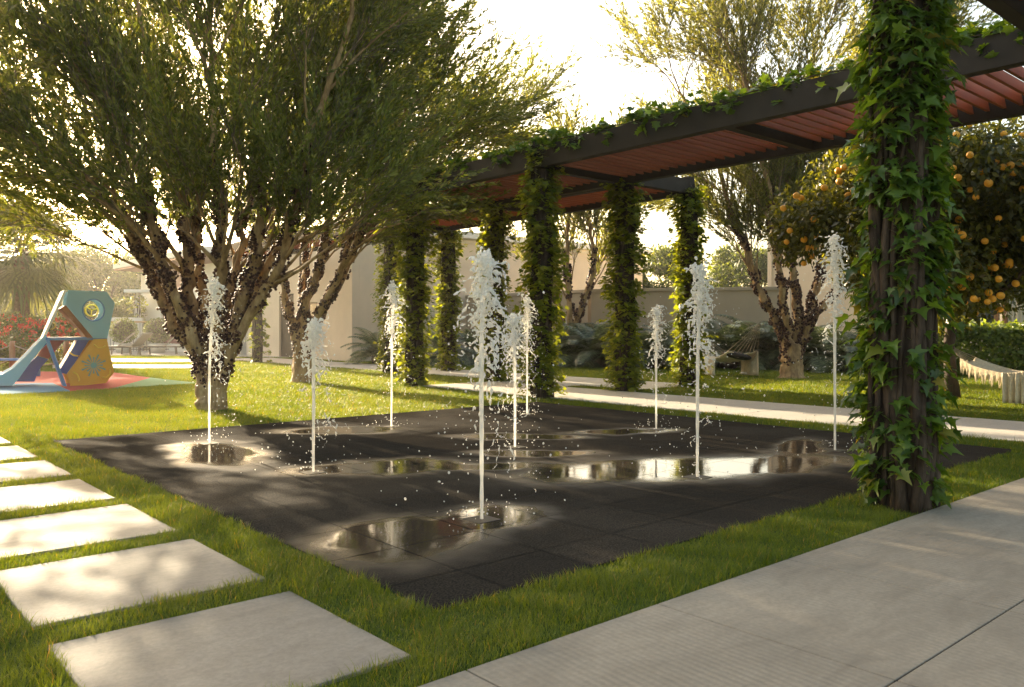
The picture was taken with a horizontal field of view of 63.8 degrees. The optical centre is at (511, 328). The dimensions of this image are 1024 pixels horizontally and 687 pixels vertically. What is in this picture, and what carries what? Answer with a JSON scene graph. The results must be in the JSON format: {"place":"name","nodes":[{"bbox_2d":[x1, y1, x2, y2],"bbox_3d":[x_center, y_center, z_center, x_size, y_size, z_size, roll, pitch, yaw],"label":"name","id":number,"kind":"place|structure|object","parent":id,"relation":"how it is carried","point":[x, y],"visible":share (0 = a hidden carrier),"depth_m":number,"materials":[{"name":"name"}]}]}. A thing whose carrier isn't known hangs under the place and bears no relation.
{"place":"outdoors","nodes":[
{"label":"outdoors","id":0,"kind":"place"},
{"bbox_2d":[53,346,280,368],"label":"terrace paving","id":1,"kind":"structure","parent":0,"point":[145,352],"depth_m":29.91,"materials":[{"name":"concrete"}]},
{"bbox_2d":[37,297,119,344],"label":"shrub","id":2,"kind":"object","parent":1,"relation":"on","point":[94,312],"visible":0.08,"depth_m":43.47,"materials":[{"name":"green plant"}]},
{"bbox_2d":[2,321,172,350],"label":"railing","id":3,"kind":"object","parent":1,"relation":"on","point":[143,349],"visible":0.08,"depth_m":42.01,"materials":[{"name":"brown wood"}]},
{"bbox_2d":[109,333,134,354],"bbox_3d":[-17.618,0.687,36.200,1.900,0.982,0.650,0,0,-20],"label":"sun lounger","id":4,"kind":"object","parent":1,"relation":"on","point":[128,337],"visible":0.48,"depth_m":36.14,"materials":[{"name":"brown metal"}]},
{"bbox_2d":[108,317,138,352],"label":"topiary","id":5,"kind":"object","parent":1,"relation":"on","point":[123,329],"visible":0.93,"depth_m":38.70,"materials":[{"name":"green plant"}]},
{"bbox_2d":[107,318,143,350],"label":"screen wall","id":6,"kind":"structure","parent":1,"relation":"on","point":[140,326],"depth_m":42.50,"materials":[{"name":"beige paint"}]},
{"bbox_2d":[111,333,152,354],"bbox_3d":[-16.909,0.687,36.500,1.900,0.982,0.650,0,0,17],"label":"sun lounger","id":7,"kind":"object","parent":1,"relation":"on","point":[142,338],"visible":0.76,"depth_m":36.31,"materials":[{"name":"brown metal"}]},
{"bbox_2d":[124,289,149,317],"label":"garden arch","id":8,"kind":"structure","parent":1,"relation":"on","point":[141,291],"depth_m":42.91,"materials":[{"name":"white paint"}]},
{"bbox_2d":[126,293,148,323],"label":"climbing vine","id":9,"kind":"object","parent":8,"relation":"attached to","point":[141,298],"visible":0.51,"depth_m":43.35,"materials":[{"name":"green plant"}]},
{"bbox_2d":[142,317,170,352],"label":"topiary","id":10,"kind":"object","parent":1,"relation":"on","point":[156,329],"visible":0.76,"depth_m":38.87,"materials":[{"name":"green plant"}]},
{"bbox_2d":[135,337,179,354],"bbox_3d":[-15.833,0.687,36.800,1.900,0.982,0.650,0,0,-17],"label":"sun lounger","id":11,"kind":"object","parent":1,"relation":"on","point":[158,346],"visible":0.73,"depth_m":36.65,"materials":[{"name":"brown metal"}]},
{"bbox_2d":[113,246,245,353],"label":"house porch","id":12,"kind":"object","parent":1,"relation":"on","point":[152,312],"visible":0.14,"depth_m":42.05,"materials":[{"name":"beige paint"}]},
{"bbox_2d":[0,335,1023,686],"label":"ground","id":13,"kind":"structure","parent":0,"point":[396,639],"depth_m":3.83,"materials":[{"name":"plant"}]},
{"bbox_2d":[0,437,11,444],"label":"stepping stone","id":14,"kind":"object","parent":13,"relation":"on","point":[2,440],"visible":0.48,"depth_m":8.60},
{"bbox_2d":[0,313,33,365],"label":"flowering bush","id":15,"kind":"object","parent":13,"relation":"on","point":[3,337],"visible":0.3,"depth_m":25.40,"materials":[{"name":"red plant"}]},
{"bbox_2d":[0,446,35,461],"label":"stepping stone","id":16,"kind":"object","parent":13,"relation":"on","point":[10,451],"visible":0.76,"depth_m":7.78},
{"bbox_2d":[0,245,42,316],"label":"broadleaf tree","id":17,"kind":"object","parent":13,"relation":"on","point":[1,309],"visible":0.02,"depth_m":56.47,"materials":[{"name":"green plant"}]},
{"bbox_2d":[0,311,62,367],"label":"flowering bush","id":18,"kind":"object","parent":13,"relation":"on","point":[19,353],"visible":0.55,"depth_m":24.90,"materials":[{"name":"red plant"}]},
{"bbox_2d":[0,247,66,337],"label":"broadleaf tree","id":19,"kind":"object","parent":13,"relation":"on","point":[45,256],"visible":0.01,"depth_m":60.87,"materials":[{"name":"green plant"}]},
{"bbox_2d":[0,341,68,375],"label":"rope fence","id":20,"kind":"object","parent":13,"relation":"on","point":[11,359],"visible":0.38,"depth_m":20.45,"materials":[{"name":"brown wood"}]},
{"bbox_2d":[0,460,69,483],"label":"stepping stone","id":21,"kind":"object","parent":13,"relation":"on","point":[30,469],"visible":0.69,"depth_m":6.85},
{"bbox_2d":[0,383,69,394],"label":"blue play surface","id":22,"kind":"object","parent":13,"relation":"on","point":[20,388],"visible":0.89,"depth_m":16.08,"materials":[{"name":"rubber"}]},
{"bbox_2d":[0,0,84,229],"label":"fruit tree","id":23,"kind":"object","parent":13,"relation":"on","point":[34,67],"visible":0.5,"depth_m":10.83,"materials":[{"name":"green plant"}]},
{"bbox_2d":[15,314,80,365],"bbox_3d":[-14.835,0.393,26.455,2.140,1.744,2.166,0,0,-41],"label":"flowering bush","id":24,"kind":"object","parent":13,"relation":"on","point":[71,331],"visible":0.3,"depth_m":26.08,"materials":[{"name":"red plant"}]},
{"bbox_2d":[0,191,103,331],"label":"palm tree","id":25,"kind":"object","parent":13,"relation":"on","point":[21,281],"visible":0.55,"depth_m":28.38,"materials":[{"name":"green plant"}]},
{"bbox_2d":[0,479,115,513],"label":"stepping stone","id":26,"kind":"object","parent":13,"relation":"on","point":[33,495],"visible":0.72,"depth_m":5.86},
{"bbox_2d":[0,371,148,390],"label":"red play surface","id":27,"kind":"object","parent":13,"relation":"on","point":[117,379],"visible":0.56,"depth_m":18.19,"materials":[{"name":"rubber"}]},
{"bbox_2d":[0,290,114,385],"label":"playhouse","id":28,"kind":"object","parent":27,"relation":"on","point":[86,360],"visible":0.99,"depth_m":17.05,"materials":[{"name":"blue paint"}]},
{"bbox_2d":[0,504,176,559],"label":"stepping stone","id":29,"kind":"object","parent":13,"relation":"on","point":[52,532],"visible":0.7,"depth_m":4.87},
{"bbox_2d":[45,239,141,310],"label":"broadleaf tree","id":30,"kind":"object","parent":13,"relation":"on","point":[110,275],"visible":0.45,"depth_m":56.74,"materials":[{"name":"green plant"}]},
{"bbox_2d":[93,295,147,344],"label":"shrub","id":31,"kind":"object","parent":13,"relation":"on","point":[122,306],"visible":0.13,"depth_m":44.32,"materials":[{"name":"green plant"}]},
{"bbox_2d":[107,253,142,298],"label":"broadleaf tree","id":32,"kind":"object","parent":13,"relation":"on","point":[130,275],"visible":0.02,"depth_m":62.23,"materials":[{"name":"green plant"}]},
{"bbox_2d":[0,539,264,629],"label":"stepping stone","id":33,"kind":"object","parent":13,"relation":"on","point":[80,586],"visible":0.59,"depth_m":3.88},
{"bbox_2d":[114,378,195,388],"bbox_3d":[-7.554,1.189,18.024,1.390,0.018,3.567,0,0,-13],"label":"green play surface","id":34,"kind":"object","parent":13,"relation":"on","point":[148,382],"visible":0.73,"depth_m":17.85,"materials":[{"name":"rubber"}]},
{"bbox_2d":[48,591,409,686],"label":"stepping stone","id":35,"kind":"object","parent":13,"relation":"on","point":[275,640],"visible":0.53,"depth_m":3.02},
{"bbox_2d":[0,0,495,410],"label":"tree","id":36,"kind":"object","parent":13,"relation":"on","point":[118,78],"visible":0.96,"depth_m":11.06,"materials":[{"name":"green plant"}]},
{"bbox_2d":[121,0,585,382],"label":"fruit tree","id":37,"kind":"object","parent":13,"relation":"on","point":[492,114],"visible":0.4,"depth_m":17.66,"materials":[{"name":"green plant"}]},
{"bbox_2d":[340,327,402,364],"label":"cycad","id":38,"kind":"object","parent":13,"relation":"on","point":[365,353],"visible":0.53,"depth_m":27.25,"materials":[{"name":"green plant"}]},
{"bbox_2d":[401,329,475,366],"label":"cycad","id":39,"kind":"object","parent":13,"relation":"on","point":[434,344],"visible":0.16,"depth_m":26.07,"materials":[{"name":"green plant"}]},
{"bbox_2d":[234,222,651,360],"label":"house","id":40,"kind":"structure","parent":13,"relation":"on","point":[352,306],"depth_m":31.72,"materials":[{"name":"beige paint"}]},
{"bbox_2d":[281,294,293,356],"bbox_3d":[-9.098,-0.105,33.498,0.060,2.550,1.260,0,0,-41],"label":"door","id":41,"kind":"structure","parent":40,"relation":"in","point":[286,348],"depth_m":33.66,"materials":[{"name":"brown metal"}]},
{"bbox_2d":[309,303,316,315],"bbox_3d":[-7.674,-0.350,31.821,0.070,1.260,0.860,0,0,-41],"label":"window","id":42,"kind":"structure","parent":40,"relation":"in","point":[311,308],"depth_m":31.89,"materials":[{"name":"brown metal"}]},
{"bbox_2d":[213,176,697,386],"bbox_3d":[-3.796,-0.930,23.976,2.030,4.300,20.830,0,0,-41],"label":"pergola","id":43,"kind":"object","parent":13,"relation":"on","point":[659,189],"visible":0.22,"depth_m":18.86,"materials":[{"name":"brown wood"}]},
{"bbox_2d":[244,247,272,362],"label":"climbing vine","id":44,"kind":"object","parent":43,"relation":"attached to","point":[256,345],"visible":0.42,"depth_m":28.24,"materials":[{"name":"green plant"}]},
{"bbox_2d":[370,221,405,372],"bbox_3d":[-3.262,-0.862,22.017,1.090,4.170,1.076,0,0,5],"label":"climbing vine","id":45,"kind":"object","parent":43,"relation":"attached to","point":[383,313],"visible":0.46,"depth_m":21.84,"materials":[{"name":"green plant"}]},
{"bbox_2d":[427,226,466,370],"bbox_3d":[-1.797,-0.844,22.992,1.180,4.186,1.152,0,0,-41],"label":"climbing vine","id":46,"kind":"object","parent":43,"relation":"attached to","point":[455,299],"visible":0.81,"depth_m":22.86,"materials":[{"name":"green plant"}]},
{"bbox_2d":[465,201,519,381],"bbox_3d":[-0.443,-0.847,18.580,1.178,4.176,1.166,0,0,-41],"label":"climbing vine","id":47,"kind":"object","parent":43,"relation":"attached to","point":[485,236],"visible":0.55,"depth_m":18.38,"materials":[{"name":"green plant"}]},
{"bbox_2d":[664,183,717,387],"bbox_3d":[3.621,-0.851,16.801,1.082,4.216,1.137,0,0,-41],"label":"climbing vine","id":48,"kind":"object","parent":43,"relation":"attached to","point":[680,289],"visible":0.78,"depth_m":16.64,"materials":[{"name":"green plant"}]},
{"bbox_2d":[436,325,511,364],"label":"cycad","id":49,"kind":"object","parent":13,"relation":"on","point":[469,338],"visible":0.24,"depth_m":27.12,"materials":[{"name":"green plant"}]},
{"bbox_2d":[505,324,525,363],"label":"cycad","id":50,"kind":"object","parent":13,"relation":"on","point":[521,343],"visible":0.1,"depth_m":26.57,"materials":[{"name":"green plant"}]},
{"bbox_2d":[465,290,590,359],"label":"garden wall","id":51,"kind":"structure","parent":13,"relation":"on","point":[575,299],"depth_m":30.27,"materials":[{"name":"beige paint"}]},
{"bbox_2d":[53,404,1014,609],"bbox_3d":[0.036,1.194,8.365,6.970,0.001,6.920,0,0,-41],"label":"paving base","id":52,"kind":"object","parent":13,"relation":"on","point":[491,502],"visible":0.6,"depth_m":5.97,"materials":[{"name":"black stone"}]},
{"bbox_2d":[53,402,1014,608],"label":"paving tiles","id":53,"kind":"object","parent":52,"relation":"on","point":[395,566],"visible":0.91,"depth_m":6.37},
{"bbox_2d":[165,276,255,444],"bbox_3d":[-3.111,0.324,8.476,1.014,1.728,0.888,0,0,-41],"label":"water jet","id":54,"kind":"object","parent":53,"relation":"on","point":[214,291],"visible":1,"depth_m":8.48,"materials":[{"name":"liquid"}]},
{"bbox_2d":[240,314,368,474],"bbox_3d":[-1.695,0.533,6.751,1.024,1.310,1.054,0,0,-19],"label":"water jet","id":55,"kind":"object","parent":53,"relation":"on","point":[314,328],"visible":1,"depth_m":6.76,"materials":[{"name":"liquid"}]},
{"bbox_2d":[368,280,426,427],"bbox_3d":[-1.425,0.302,10.002,0.773,1.773,0.879,0,0,-41],"label":"water jet","id":56,"kind":"object","parent":53,"relation":"on","point":[391,290],"visible":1,"depth_m":9.93,"materials":[{"name":"liquid"}]},
{"bbox_2d":[381,245,609,525],"bbox_3d":[-0.125,0.331,5.202,1.356,1.714,1.707,0,0,-19],"label":"water jet","id":57,"kind":"object","parent":53,"relation":"on","point":[485,261],"visible":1,"depth_m":5.09,"materials":[{"name":"liquid"}]},
{"bbox_2d":[491,293,548,414],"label":"water jet","id":58,"kind":"object","parent":53,"relation":"on","point":[527,307],"visible":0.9,"depth_m":11.38,"materials":[{"name":"liquid"}]},
{"bbox_2d":[470,311,581,448],"bbox_3d":[0.159,0.505,8.290,1.128,1.366,1.085,0,0,-5],"label":"water jet","id":59,"kind":"object","parent":53,"relation":"on","point":[512,326],"visible":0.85,"depth_m":8.21,"materials":[{"name":"liquid"}]},
{"bbox_2d":[622,304,687,429],"bbox_3d":[1.712,0.451,9.756,0.684,1.474,0.898,0,0,26],"label":"water jet","id":60,"kind":"object","parent":53,"relation":"on","point":[656,313],"visible":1,"depth_m":9.67,"materials":[{"name":"liquid"}]},
{"bbox_2d":[627,256,800,479],"bbox_3d":[1.573,0.306,6.694,1.236,1.763,1.251,0,0,1],"label":"water jet","id":61,"kind":"object","parent":53,"relation":"on","point":[699,272],"visible":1,"depth_m":6.54,"materials":[{"name":"liquid"}]},
{"bbox_2d":[757,230,855,452],"bbox_3d":[3.137,0.117,8.068,1.193,2.143,1.058,0,0,0],"label":"water jet","id":62,"kind":"object","parent":53,"relation":"on","point":[833,240],"visible":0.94,"depth_m":8.00,"materials":[{"name":"liquid"}]},
{"bbox_2d":[516,329,581,366],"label":"cycad","id":63,"kind":"object","parent":13,"relation":"on","point":[523,334],"visible":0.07,"depth_m":25.73,"materials":[{"name":"green plant"}]},
{"bbox_2d":[481,87,677,349],"bbox_3d":[2.119,-3.118,26.522,6.898,8.742,6.013,0,0,27],"label":"fruit tree","id":64,"kind":"object","parent":13,"relation":"on","point":[582,218],"visible":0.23,"depth_m":26.10,"materials":[{"name":"green plant"}]},
{"bbox_2d":[553,322,609,367],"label":"cycad","id":65,"kind":"object","parent":13,"relation":"on","point":[572,354],"visible":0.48,"depth_m":24.87,"materials":[{"name":"green plant"}]},
{"bbox_2d":[582,322,609,363],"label":"cycad","id":66,"kind":"object","parent":13,"relation":"on","point":[592,328],"visible":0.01,"depth_m":26.41,"materials":[{"name":"green plant"}]},
{"bbox_2d":[555,320,637,367],"bbox_3d":[2.653,0.650,25.139,3.006,1.865,2.960,0,0,-43],"label":"cycad","id":67,"kind":"object","parent":13,"relation":"on","point":[591,344],"visible":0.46,"depth_m":24.79,"materials":[{"name":"leaf"},{"name":"dark bark"}]},
{"bbox_2d":[584,322,670,365],"bbox_3d":[3.526,0.698,26.111,2.932,1.759,2.831,0,0,-34],"label":"cycad","id":68,"kind":"object","parent":13,"relation":"on","point":[608,329],"visible":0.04,"depth_m":25.89,"materials":[{"name":"green plant"}]},
{"bbox_2d":[593,320,710,368],"bbox_3d":[4.225,0.686,24.377,3.092,1.970,3.068,0,0,-38],"label":"cycad","id":69,"kind":"object","parent":13,"relation":"on","point":[646,344],"visible":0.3,"depth_m":24.11,"materials":[{"name":"green plant"}]},
{"bbox_2d":[642,243,708,287],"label":"broadleaf tree","id":70,"kind":"object","parent":13,"relation":"on","point":[663,261],"visible":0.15,"depth_m":47.11,"materials":[{"name":"green plant"}]},
{"bbox_2d":[638,325,715,364],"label":"cycad","id":71,"kind":"object","parent":13,"relation":"on","point":[671,348],"visible":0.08,"depth_m":25.20,"materials":[{"name":"green plant"}]},
{"bbox_2d":[591,287,778,365],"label":"garden wall","id":72,"kind":"structure","parent":13,"relation":"on","point":[742,303],"depth_m":26.42,"materials":[{"name":"beige paint"}]},
{"bbox_2d":[660,321,743,364],"bbox_3d":[5.852,0.709,25.430,2.957,1.884,2.935,0,0,12],"label":"cycad","id":73,"kind":"object","parent":13,"relation":"on","point":[709,335],"visible":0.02,"depth_m":25.04,"materials":[{"name":"green plant"}]},
{"bbox_2d":[669,318,779,370],"bbox_3d":[6.263,0.652,24.305,3.089,1.919,3.199,0,0,-37],"label":"cycad","id":74,"kind":"object","parent":13,"relation":"on","point":[727,336],"visible":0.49,"depth_m":23.92,"materials":[{"name":"silvery green leaf"},{"name":"dark bark"}]},
{"bbox_2d":[703,321,760,375],"bbox_3d":[5.500,0.500,20.558,1.161,1.341,2.129,0,0,-41],"label":"hammock","id":75,"kind":"object","parent":13,"relation":"on","point":[750,367],"visible":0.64,"depth_m":20.39,"materials":[{"name":"fabric"}]},
{"bbox_2d":[722,351,751,359],"bbox_3d":[5.544,0.676,20.281,0.840,0.170,0.500,11,-4,-21],"label":"cushion","id":76,"kind":"object","parent":75,"relation":"on","point":[738,355],"visible":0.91,"depth_m":20.09,"materials":[{"name":"grey fabric"}]},
{"bbox_2d":[704,240,766,286],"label":"broadleaf tree","id":77,"kind":"object","parent":13,"relation":"on","point":[729,268],"visible":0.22,"depth_m":48.42,"materials":[{"name":"green plant"}]},
{"bbox_2d":[711,314,780,369],"bbox_3d":[7.280,0.641,24.801,3.335,2.141,3.361,0,0,9],"label":"cycad","id":78,"kind":"object","parent":13,"relation":"on","point":[761,340],"visible":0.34,"depth_m":24.34,"materials":[{"name":"green plant"}]},
{"bbox_2d":[738,321,839,369],"bbox_3d":[8.194,0.650,24.467,3.006,1.865,2.960,0,0,-36],"label":"cycad","id":79,"kind":"object","parent":13,"relation":"on","point":[773,355],"visible":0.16,"depth_m":24.23,"materials":[{"name":"green plant"}]},
{"bbox_2d":[589,0,996,378],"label":"fruit tree","id":80,"kind":"object","parent":13,"relation":"on","point":[760,191],"visible":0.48,"depth_m":19.51,"materials":[{"name":"green plant"}]},
{"bbox_2d":[751,320,848,372],"bbox_3d":[8.388,0.650,23.252,2.960,1.865,3.006,0,0,-39],"label":"cycad","id":81,"kind":"object","parent":13,"relation":"on","point":[815,343],"visible":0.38,"depth_m":22.76,"materials":[{"name":"green plant"}]},
{"bbox_2d":[803,326,860,373],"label":"cycad","id":82,"kind":"object","parent":13,"relation":"on","point":[846,348],"visible":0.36,"depth_m":22.25,"materials":[{"name":"green plant"}]},
{"bbox_2d":[828,326,859,372],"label":"cycad","id":83,"kind":"object","parent":13,"relation":"on","point":[855,341],"visible":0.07,"depth_m":22.23,"materials":[{"name":"green plant"}]},
{"bbox_2d":[760,116,1023,397],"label":"orange tree","id":84,"kind":"object","parent":13,"relation":"on","point":[989,173],"visible":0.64,"depth_m":13.07,"materials":[{"name":"green plant"}]},
{"bbox_2d":[954,348,1023,403],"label":"hammock","id":85,"kind":"object","parent":84,"relation":"hanging from","point":[1012,380],"visible":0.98,"depth_m":13.08,"materials":[{"name":"fabric"}]},
{"bbox_2d":[875,0,1023,507],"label":"pergola","id":86,"kind":"object","parent":13,"relation":"on","point":[1011,12],"visible":0.14,"depth_m":5.40,"materials":[{"name":"brown metal"}]},
{"bbox_2d":[835,0,973,513],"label":"climbing vine","id":87,"kind":"object","parent":86,"relation":"attached to","point":[924,87],"visible":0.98,"depth_m":5.37,"materials":[{"name":"green plant"}]},
{"bbox_2d":[889,602,1021,685],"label":"path bed","id":88,"kind":"object","parent":13,"relation":"on","point":[951,646],"depth_m":3.10,"materials":[{"name":"grey concrete"}]},
{"bbox_2d":[938,317,1023,377],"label":"hedge","id":89,"kind":"object","parent":13,"relation":"on","point":[1004,342],"visible":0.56,"depth_m":19.89,"materials":[{"name":"green plant"}]},
{"bbox_2d":[0,0,1023,328],"label":"sky","id":90,"kind":"structure","parent":0,"point":[604,82],"materials":[{"name":"white"}]},
{"bbox_2d":[236,358,1023,442],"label":"garden path","id":91,"kind":"structure","parent":0,"point":[1002,429],"depth_m":12.92,"materials":[{"name":"concrete"}]},
{"bbox_2d":[406,29,1023,398],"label":"pergola","id":92,"kind":"object","parent":91,"relation":"on","point":[804,117],"visible":0.51,"depth_m":12.28,"materials":[{"name":"brown wood"}]},
{"bbox_2d":[384,185,439,386],"bbox_3d":[-2.021,-0.974,17.023,1.094,4.417,1.200,0,0,-41],"label":"climbing vine","id":93,"kind":"object","parent":92,"relation":"attached to","point":[407,345],"visible":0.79,"depth_m":16.90,"materials":[{"name":"green plant"}]},
{"bbox_2d":[509,138,572,398],"bbox_3d":[0.511,-1.009,14.091,1.189,4.463,1.136,0,0,5],"label":"climbing vine","id":94,"kind":"object","parent":92,"relation":"attached to","point":[550,358],"visible":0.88,"depth_m":13.93,"materials":[{"name":"green plant"}]},
{"bbox_2d":[596,177,655,391],"bbox_3d":[2.082,-0.841,15.608,1.197,4.181,1.073,0,0,-41],"label":"climbing vine","id":95,"kind":"object","parent":92,"relation":"attached to","point":[634,374],"visible":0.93,"depth_m":15.47,"materials":[{"name":"green plant"}]},
{"bbox_2d":[396,15,1023,186],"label":"climbing vine","id":96,"kind":"object","parent":92,"relation":"attached to","point":[648,113],"visible":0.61,"depth_m":11.55,"materials":[{"name":"green plant"}]},
{"bbox_2d":[418,478,1023,686],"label":"path","id":97,"kind":"structure","parent":0,"point":[886,605],"depth_m":3.27,"materials":[{"name":"concrete"}]},
{"bbox_2d":[767,147,1023,367],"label":"house","id":98,"kind":"structure","parent":0,"point":[807,277],"depth_m":28.74,"materials":[{"name":"beige paint"}]},
{"bbox_2d":[968,302,999,322],"bbox_3d":[14.252,-0.600,24.897,0.100,1.880,0.920,0,0,-41],"label":"window","id":99,"kind":"structure","parent":98,"relation":"in","point":[997,317],"depth_m":24.70,"materials":[{"name":"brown glass"}]},
{"bbox_2d":[1002,276,1023,322],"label":"window","id":100,"kind":"structure","parent":98,"relation":"in","point":[1006,318],"depth_m":24.38,"materials":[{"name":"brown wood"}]}
]}

